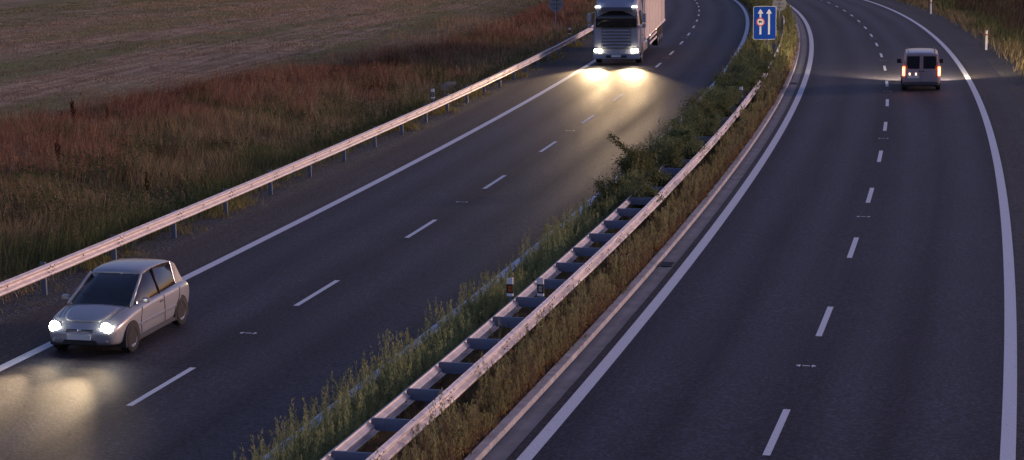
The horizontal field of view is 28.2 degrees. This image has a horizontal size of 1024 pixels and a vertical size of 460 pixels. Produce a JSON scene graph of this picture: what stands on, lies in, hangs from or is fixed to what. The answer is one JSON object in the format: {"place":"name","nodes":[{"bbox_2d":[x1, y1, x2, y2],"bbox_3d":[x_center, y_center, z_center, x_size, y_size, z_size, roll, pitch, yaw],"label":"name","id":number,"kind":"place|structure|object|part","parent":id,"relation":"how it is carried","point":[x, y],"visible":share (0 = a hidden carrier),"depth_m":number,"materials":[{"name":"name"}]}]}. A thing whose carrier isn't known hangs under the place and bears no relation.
{"place":"outdoors","nodes":[
{"label":"outdoors","id":0,"kind":"place"},
{"bbox_2d":[0,0,1023,459],"bbox_3d":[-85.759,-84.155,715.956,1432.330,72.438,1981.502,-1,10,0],"label":"terrain","id":1,"kind":"structure","parent":0,"point":[206,72],"depth_m":119.26,"materials":[{"name":"soil"}]},
{"bbox_2d":[55,139,60,158],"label":"dock plant","id":2,"kind":"object","parent":1,"relation":"on","point":[58,151],"visible":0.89,"depth_m":68.77,"materials":[{"name":"brown plant"}]},
{"bbox_2d":[70,98,75,121],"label":"dock plant","id":3,"kind":"object","parent":1,"relation":"on","point":[72,108],"visible":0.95,"depth_m":79.84,"materials":[{"name":"brown plant"}]},
{"bbox_2d":[105,105,109,120],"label":"dock plant","id":4,"kind":"object","parent":1,"relation":"on","point":[107,114],"visible":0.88,"depth_m":79.88,"materials":[{"name":"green plant"}]},
{"bbox_2d":[144,172,149,197],"bbox_3d":[-11.505,-1.403,64.141,0.203,0.884,0.205,-1,10,-1],"label":"dock plant","id":5,"kind":"object","parent":1,"relation":"on","point":[146,181],"visible":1,"depth_m":64.11,"materials":[{"name":"brown plant"}]},
{"bbox_2d":[0,1,456,107],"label":"field weeds","id":6,"kind":"object","parent":1,"relation":"on","point":[177,41],"visible":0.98,"depth_m":135.74,"materials":[{"name":"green plant"}]},
{"bbox_2d":[1,49,536,230],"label":"bank weeds","id":7,"kind":"object","parent":1,"relation":"on","point":[179,187],"visible":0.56,"depth_m":67.98,"materials":[{"name":"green plant"}]},
{"bbox_2d":[0,0,547,123],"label":"field stubble","id":8,"kind":"object","parent":1,"relation":"on","point":[260,10],"visible":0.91,"depth_m":149.60,"materials":[{"name":"brown plant"}]},
{"bbox_2d":[0,0,566,201],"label":"sorrel stalks","id":9,"kind":"object","parent":1,"relation":"on","point":[540,7],"visible":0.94,"depth_m":86.67,"materials":[{"name":"red plant"}]},
{"bbox_2d":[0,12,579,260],"bbox_3d":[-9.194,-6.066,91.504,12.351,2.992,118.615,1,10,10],"label":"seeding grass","id":10,"kind":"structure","parent":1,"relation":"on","point":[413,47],"depth_m":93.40,"materials":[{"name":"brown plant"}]},
{"bbox_2d":[0,0,596,327],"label":"gravel verge","id":11,"kind":"structure","parent":1,"relation":"on","point":[12,311],"depth_m":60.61,"materials":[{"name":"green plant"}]},
{"bbox_2d":[0,24,593,296],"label":"guardrail","id":12,"kind":"object","parent":11,"relation":"on","point":[43,271],"visible":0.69,"depth_m":59.68,"materials":[{"name":"metal"}]},
{"bbox_2d":[1,31,592,312],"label":"verge tufts","id":13,"kind":"object","parent":11,"relation":"on","point":[242,202],"visible":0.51,"depth_m":64.97,"materials":[{"name":"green plant"}]},
{"bbox_2d":[431,89,434,110],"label":"delineator","id":14,"kind":"object","parent":11,"relation":"on","point":[432,94],"visible":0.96,"depth_m":83.42,"materials":[{"name":"white plastic"}]},
{"bbox_2d":[548,0,562,44],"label":"round sign","id":15,"kind":"object","parent":11,"relation":"on","point":[555,6],"visible":1,"depth_m":117.93,"materials":[{"name":"metal"}]},
{"bbox_2d":[0,0,751,459],"bbox_3d":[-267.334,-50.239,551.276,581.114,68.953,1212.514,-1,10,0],"label":"road","id":16,"kind":"structure","parent":1,"relation":"on","point":[230,394],"depth_m":50.43,"materials":[{"name":"grey asphalt"}]},
{"bbox_2d":[49,247,188,351],"bbox_3d":[-8.283,1.439,42.960,1.970,1.661,4.016,2,11,14],"label":"hatchback","id":17,"kind":"object","parent":16,"relation":"on","point":[126,304],"visible":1,"depth_m":42.25,"materials":[{"name":"silver metal"}]},
{"bbox_3d":[-8.180,1.077,43.339,1.480,0.660,2.840,2,11,14],"label":"window","id":18,"kind":"part","parent":17,"relation":"part of","materials":[{"name":"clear glass"}]},
{"bbox_2d":[0,59,595,370],"bbox_3d":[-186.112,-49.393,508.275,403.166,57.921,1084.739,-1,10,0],"label":"edge line","id":19,"kind":"object","parent":16,"relation":"on","point":[185,277],"visible":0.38,"depth_m":59.78,"materials":[{"name":"paint"}]},
{"bbox_2d":[126,0,699,405],"bbox_3d":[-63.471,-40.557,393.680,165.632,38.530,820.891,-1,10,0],"label":"lane dashes","id":20,"kind":"object","parent":16,"relation":"on","point":[144,396],"visible":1,"depth_m":47.55,"materials":[{"name":"paint"}]},
{"bbox_2d":[261,0,748,459],"bbox_3d":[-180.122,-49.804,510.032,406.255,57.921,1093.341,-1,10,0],"label":"edge line","id":21,"kind":"object","parent":16,"relation":"on","point":[515,263],"visible":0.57,"depth_m":49.55,"materials":[{"name":"paint"}]},
{"bbox_2d":[240,23,888,366],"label":"survey marks","id":22,"kind":"object","parent":16,"relation":"on","point":[796,365],"visible":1,"depth_m":43.30,"materials":[{"name":"paint"}]},
{"bbox_2d":[587,0,664,62],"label":"lorry","id":23,"kind":"object","parent":16,"relation":"on","point":[624,29],"visible":1,"depth_m":108.36,"materials":[{"name":"paint"}]},
{"bbox_2d":[639,10,642,46],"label":"door","id":24,"kind":"structure","parent":23,"relation":"in","point":[641,29],"depth_m":108.90,"materials":[{"name":"paint"}]},
{"bbox_2d":[233,158,648,459],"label":"median weeds","id":25,"kind":"object","parent":1,"relation":"on","point":[445,341],"visible":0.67,"depth_m":38.41,"materials":[{"name":"green plant"}]},
{"bbox_2d":[440,82,461,89],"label":"headwall","id":26,"kind":"object","parent":1,"relation":"on","point":[443,86],"visible":0.22,"depth_m":95.05,"materials":[{"name":"concrete"}]},
{"bbox_2d":[292,0,800,459],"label":"median ground cover","id":27,"kind":"object","parent":1,"relation":"on","point":[495,333],"visible":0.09,"depth_m":41.97,"materials":[{"name":"green plant"}]},
{"bbox_2d":[320,11,784,459],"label":"median barrier","id":28,"kind":"object","parent":1,"relation":"on","point":[383,419],"visible":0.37,"depth_m":40.55,"materials":[{"name":"metal"}]},
{"bbox_2d":[506,277,513,301],"bbox_3d":[-0.036,1.429,43.093,0.158,0.872,0.063,2,11,14],"label":"delineator","id":29,"kind":"object","parent":28,"relation":"attached to","point":[510,288],"visible":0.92,"depth_m":43.03,"materials":[{"name":"white plastic"}]},
{"bbox_2d":[537,277,543,297],"bbox_3d":[0.609,1.430,43.037,0.158,0.872,0.063,2,11,14],"label":"delineator","id":30,"kind":"object","parent":28,"relation":"attached to","point":[540,287],"visible":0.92,"depth_m":42.97,"materials":[{"name":"white plastic"}]},
{"bbox_2d":[369,25,797,459],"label":"median weeds","id":31,"kind":"object","parent":1,"relation":"on","point":[776,77],"visible":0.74,"depth_m":42.03,"materials":[{"name":"green plant"}]},
{"bbox_2d":[398,42,796,459],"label":"median dry stalks","id":32,"kind":"object","parent":1,"relation":"on","point":[648,250],"visible":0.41,"depth_m":44.38,"materials":[{"name":"brown plant"}]},
{"bbox_2d":[447,63,764,412],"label":"weeds between rails","id":33,"kind":"object","parent":1,"relation":"on","point":[529,312],"visible":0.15,"depth_m":45.44,"materials":[{"name":"green plant"}]},
{"bbox_2d":[587,195,635,223],"bbox_3d":[2.677,-0.510,55.600,1.431,0.885,1.369,2,11,17],"label":"shrub","id":34,"kind":"object","parent":1,"relation":"on","point":[614,207],"visible":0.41,"depth_m":55.55,"materials":[{"name":"green plant"}]},
{"bbox_2d":[588,173,642,203],"bbox_3d":[2.960,-1.038,57.930,1.619,1.150,1.554,-1,10,1],"label":"shrub","id":35,"kind":"object","parent":1,"relation":"on","point":[611,189],"visible":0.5,"depth_m":57.77,"materials":[{"name":"green plant"}]},
{"bbox_2d":[464,17,799,459],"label":"kerb","id":36,"kind":"structure","parent":1,"relation":"on","point":[502,428],"depth_m":44.25,"materials":[{"name":"concrete"}]},
{"bbox_2d":[607,131,660,180],"bbox_3d":[3.688,-2.058,61.615,1.622,1.906,1.963,1,10,12],"label":"shrub","id":37,"kind":"object","parent":1,"relation":"on","point":[626,164],"visible":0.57,"depth_m":61.46,"materials":[{"name":"green plant"}]},
{"bbox_2d":[614,168,665,221],"bbox_3d":[3.518,-0.993,56.686,1.493,1.414,1.777,2,10,13],"label":"shrub","id":38,"kind":"object","parent":1,"relation":"on","point":[645,190],"visible":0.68,"depth_m":56.57,"materials":[{"name":"green plant"}]},
{"bbox_2d":[623,164,674,186],"bbox_3d":[4.027,-1.415,59.690,1.357,1.238,1.512,3,11,19],"label":"shrub","id":39,"kind":"object","parent":1,"relation":"on","point":[657,176],"visible":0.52,"depth_m":59.48,"materials":[{"name":"green plant"}]},
{"bbox_2d":[539,5,768,257],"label":"median weeds","id":40,"kind":"object","parent":1,"relation":"on","point":[606,215],"visible":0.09,"depth_m":54.43,"materials":[{"name":"green plant"}]},
{"bbox_2d":[645,132,683,169],"bbox_3d":[4.648,-2.331,64.391,1.835,1.484,1.354,-3,10,-11],"label":"shrub","id":41,"kind":"object","parent":1,"relation":"on","point":[657,147],"visible":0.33,"depth_m":64.31,"materials":[{"name":"green plant"}]},
{"bbox_2d":[653,132,690,176],"bbox_3d":[4.838,-2.201,62.690,1.388,1.764,1.259,-10,14,-41],"label":"shrub","id":42,"kind":"object","parent":1,"relation":"on","point":[671,159],"visible":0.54,"depth_m":62.59,"materials":[{"name":"green plant"}]},
{"bbox_2d":[657,116,701,140],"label":"shrub","id":43,"kind":"object","parent":1,"relation":"on","point":[669,124],"visible":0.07,"depth_m":69.42,"materials":[{"name":"green plant"}]},
{"bbox_2d":[651,118,709,149],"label":"shrub","id":44,"kind":"object","parent":1,"relation":"on","point":[674,130],"visible":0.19,"depth_m":66.56,"materials":[{"name":"green plant"}]},
{"bbox_2d":[673,125,706,166],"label":"shrub","id":45,"kind":"object","parent":1,"relation":"on","point":[691,149],"visible":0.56,"depth_m":65.57,"materials":[{"name":"green plant"}]},
{"bbox_2d":[664,99,723,136],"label":"shrub","id":46,"kind":"object","parent":1,"relation":"on","point":[696,114],"visible":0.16,"depth_m":72.07,"materials":[{"name":"green plant"}]},
{"bbox_2d":[677,89,717,120],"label":"shrub","id":47,"kind":"object","parent":1,"relation":"on","point":[696,103],"visible":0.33,"depth_m":75.36,"materials":[{"name":"green plant"}]},
{"bbox_2d":[686,113,721,153],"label":"shrub","id":48,"kind":"object","parent":1,"relation":"on","point":[708,128],"visible":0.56,"depth_m":70.29,"materials":[{"name":"green plant"}]},
{"bbox_2d":[702,99,729,127],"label":"shrub","id":49,"kind":"object","parent":1,"relation":"on","point":[708,111],"visible":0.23,"depth_m":73.59,"materials":[{"name":"green plant"}]},
{"bbox_2d":[699,83,738,101],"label":"shrub","id":50,"kind":"object","parent":1,"relation":"on","point":[713,90],"visible":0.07,"depth_m":81.77,"materials":[{"name":"green plant"}]},
{"bbox_2d":[696,78,744,112],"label":"shrub","id":51,"kind":"object","parent":1,"relation":"on","point":[727,99],"visible":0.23,"depth_m":78.17,"materials":[{"name":"green plant"}]},
{"bbox_2d":[706,96,737,130],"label":"shrub","id":52,"kind":"object","parent":1,"relation":"on","point":[723,108],"visible":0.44,"depth_m":76.85,"materials":[{"name":"green plant"}]},
{"bbox_2d":[710,69,742,85],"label":"shrub","id":53,"kind":"object","parent":1,"relation":"on","point":[723,76],"visible":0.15,"depth_m":88.45,"materials":[{"name":"green plant"}]},
{"bbox_2d":[716,86,745,116],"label":"shrub","id":54,"kind":"object","parent":1,"relation":"on","point":[737,96],"visible":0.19,"depth_m":79.82,"materials":[{"name":"green plant"}]},
{"bbox_2d":[710,71,754,95],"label":"shrub","id":55,"kind":"object","parent":1,"relation":"on","point":[738,83],"visible":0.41,"depth_m":84.86,"materials":[{"name":"green plant"}]},
{"bbox_2d":[724,53,760,73],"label":"shrub","id":56,"kind":"object","parent":1,"relation":"on","point":[742,59],"visible":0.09,"depth_m":95.56,"materials":[{"name":"green plant"}]},
{"bbox_2d":[732,58,757,74],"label":"shrub","id":57,"kind":"object","parent":1,"relation":"on","point":[744,66],"visible":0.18,"depth_m":91.69,"materials":[{"name":"green plant"}]},
{"bbox_2d":[734,68,762,101],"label":"shrub","id":58,"kind":"object","parent":1,"relation":"on","point":[753,82],"visible":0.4,"depth_m":86.64,"materials":[{"name":"green plant"}]},
{"bbox_2d":[734,40,777,63],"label":"shrub","id":59,"kind":"object","parent":1,"relation":"on","point":[756,51],"visible":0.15,"depth_m":99.43,"materials":[{"name":"green plant"}]},
{"bbox_2d":[742,64,772,88],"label":"shrub","id":60,"kind":"object","parent":1,"relation":"on","point":[761,78],"visible":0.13,"depth_m":90.12,"materials":[{"name":"green plant"}]},
{"bbox_2d":[749,62,771,75],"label":"shrub","id":61,"kind":"object","parent":1,"relation":"on","point":[765,69],"visible":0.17,"depth_m":93.65,"materials":[{"name":"green plant"}]},
{"bbox_2d":[748,41,773,51],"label":"shrub","id":62,"kind":"object","parent":1,"relation":"on","point":[764,46],"visible":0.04,"depth_m":107.18,"materials":[{"name":"green plant"}]},
{"bbox_2d":[727,0,795,74],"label":"median weeds","id":63,"kind":"object","parent":1,"relation":"on","point":[786,12],"visible":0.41,"depth_m":114.29,"materials":[{"name":"green plant"}]},
{"bbox_2d":[753,6,775,41],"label":"lane sign","id":64,"kind":"object","parent":1,"relation":"on","point":[764,23],"visible":0.99,"depth_m":110.20,"materials":[{"name":"metal"}]},
{"bbox_2d":[751,54,778,68],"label":"shrub","id":65,"kind":"object","parent":1,"relation":"on","point":[765,61],"visible":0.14,"depth_m":97.46,"materials":[{"name":"green plant"}]},
{"bbox_2d":[507,0,1023,459],"bbox_3d":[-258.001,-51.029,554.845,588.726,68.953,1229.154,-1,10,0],"label":"carriageway","id":66,"kind":"structure","parent":1,"relation":"on","point":[904,353],"depth_m":46.44,"materials":[{"name":"grey asphalt"}]},
{"bbox_2d":[482,9,806,459],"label":"gutter","id":67,"kind":"object","parent":66,"relation":"on","point":[513,438],"visible":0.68,"depth_m":45.83,"materials":[{"name":"concrete"}]},
{"bbox_2d":[657,262,674,266],"bbox_3d":[3.811,0.850,50.260,0.370,0.023,0.530,1,10,13],"label":"drain grate","id":68,"kind":"object","parent":67,"relation":"on","point":[665,264],"visible":1,"depth_m":50.23,"materials":[{"name":"grey metal"}]},
{"bbox_2d":[516,4,813,459],"bbox_3d":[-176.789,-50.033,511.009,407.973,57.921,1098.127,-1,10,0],"label":"edge line","id":69,"kind":"object","parent":66,"relation":"on","point":[543,437],"visible":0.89,"depth_m":46.11,"materials":[{"name":"paint"}]},
{"bbox_2d":[763,2,888,454],"bbox_3d":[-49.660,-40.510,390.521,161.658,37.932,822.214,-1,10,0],"label":"lane dashes","id":70,"kind":"object","parent":66,"relation":"on","point":[778,427],"visible":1,"depth_m":43.41,"materials":[{"name":"paint"}]},
{"bbox_2d":[897,47,943,89],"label":"passenger van","id":71,"kind":"object","parent":66,"relation":"on","point":[920,67],"visible":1,"depth_m":91.93,"materials":[{"name":"paint"}]},
{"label":"rear door","id":72,"kind":"part","parent":71,"relation":"part of","materials":[{"name":"paint"}]},
{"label":"window","id":73,"kind":"part","parent":71,"relation":"part of","materials":[{"name":"black glass"}]},
{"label":"rear door","id":74,"kind":"part","parent":71,"relation":"part of","materials":[{"name":"paint"}]},
{"bbox_2d":[865,0,1016,459],"bbox_3d":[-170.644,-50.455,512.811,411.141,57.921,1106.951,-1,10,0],"label":"edge line","id":75,"kind":"object","parent":66,"relation":"on","point":[1008,431],"visible":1,"depth_m":45.48,"materials":[{"name":"paint"}]},
{"bbox_2d":[773,0,786,18],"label":"round sign","id":76,"kind":"object","parent":1,"relation":"on","point":[780,5],"visible":0.87,"depth_m":137.10,"materials":[{"name":"metal"}]},
{"bbox_2d":[884,0,1023,112],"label":"gravel verge","id":77,"kind":"structure","parent":1,"relation":"on","point":[1010,77],"depth_m":113.12,"materials":[{"name":"grey gravel"}]},
{"bbox_2d":[985,30,987,49],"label":"delineator","id":78,"kind":"object","parent":77,"relation":"on","point":[986,39],"visible":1,"depth_m":116.60,"materials":[{"name":"white plastic"}]},
{"bbox_2d":[893,0,1023,80],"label":"verge grass","id":79,"kind":"structure","parent":1,"relation":"on","point":[1004,12],"depth_m":143.70,"materials":[{"name":"green plant"}]}
]}

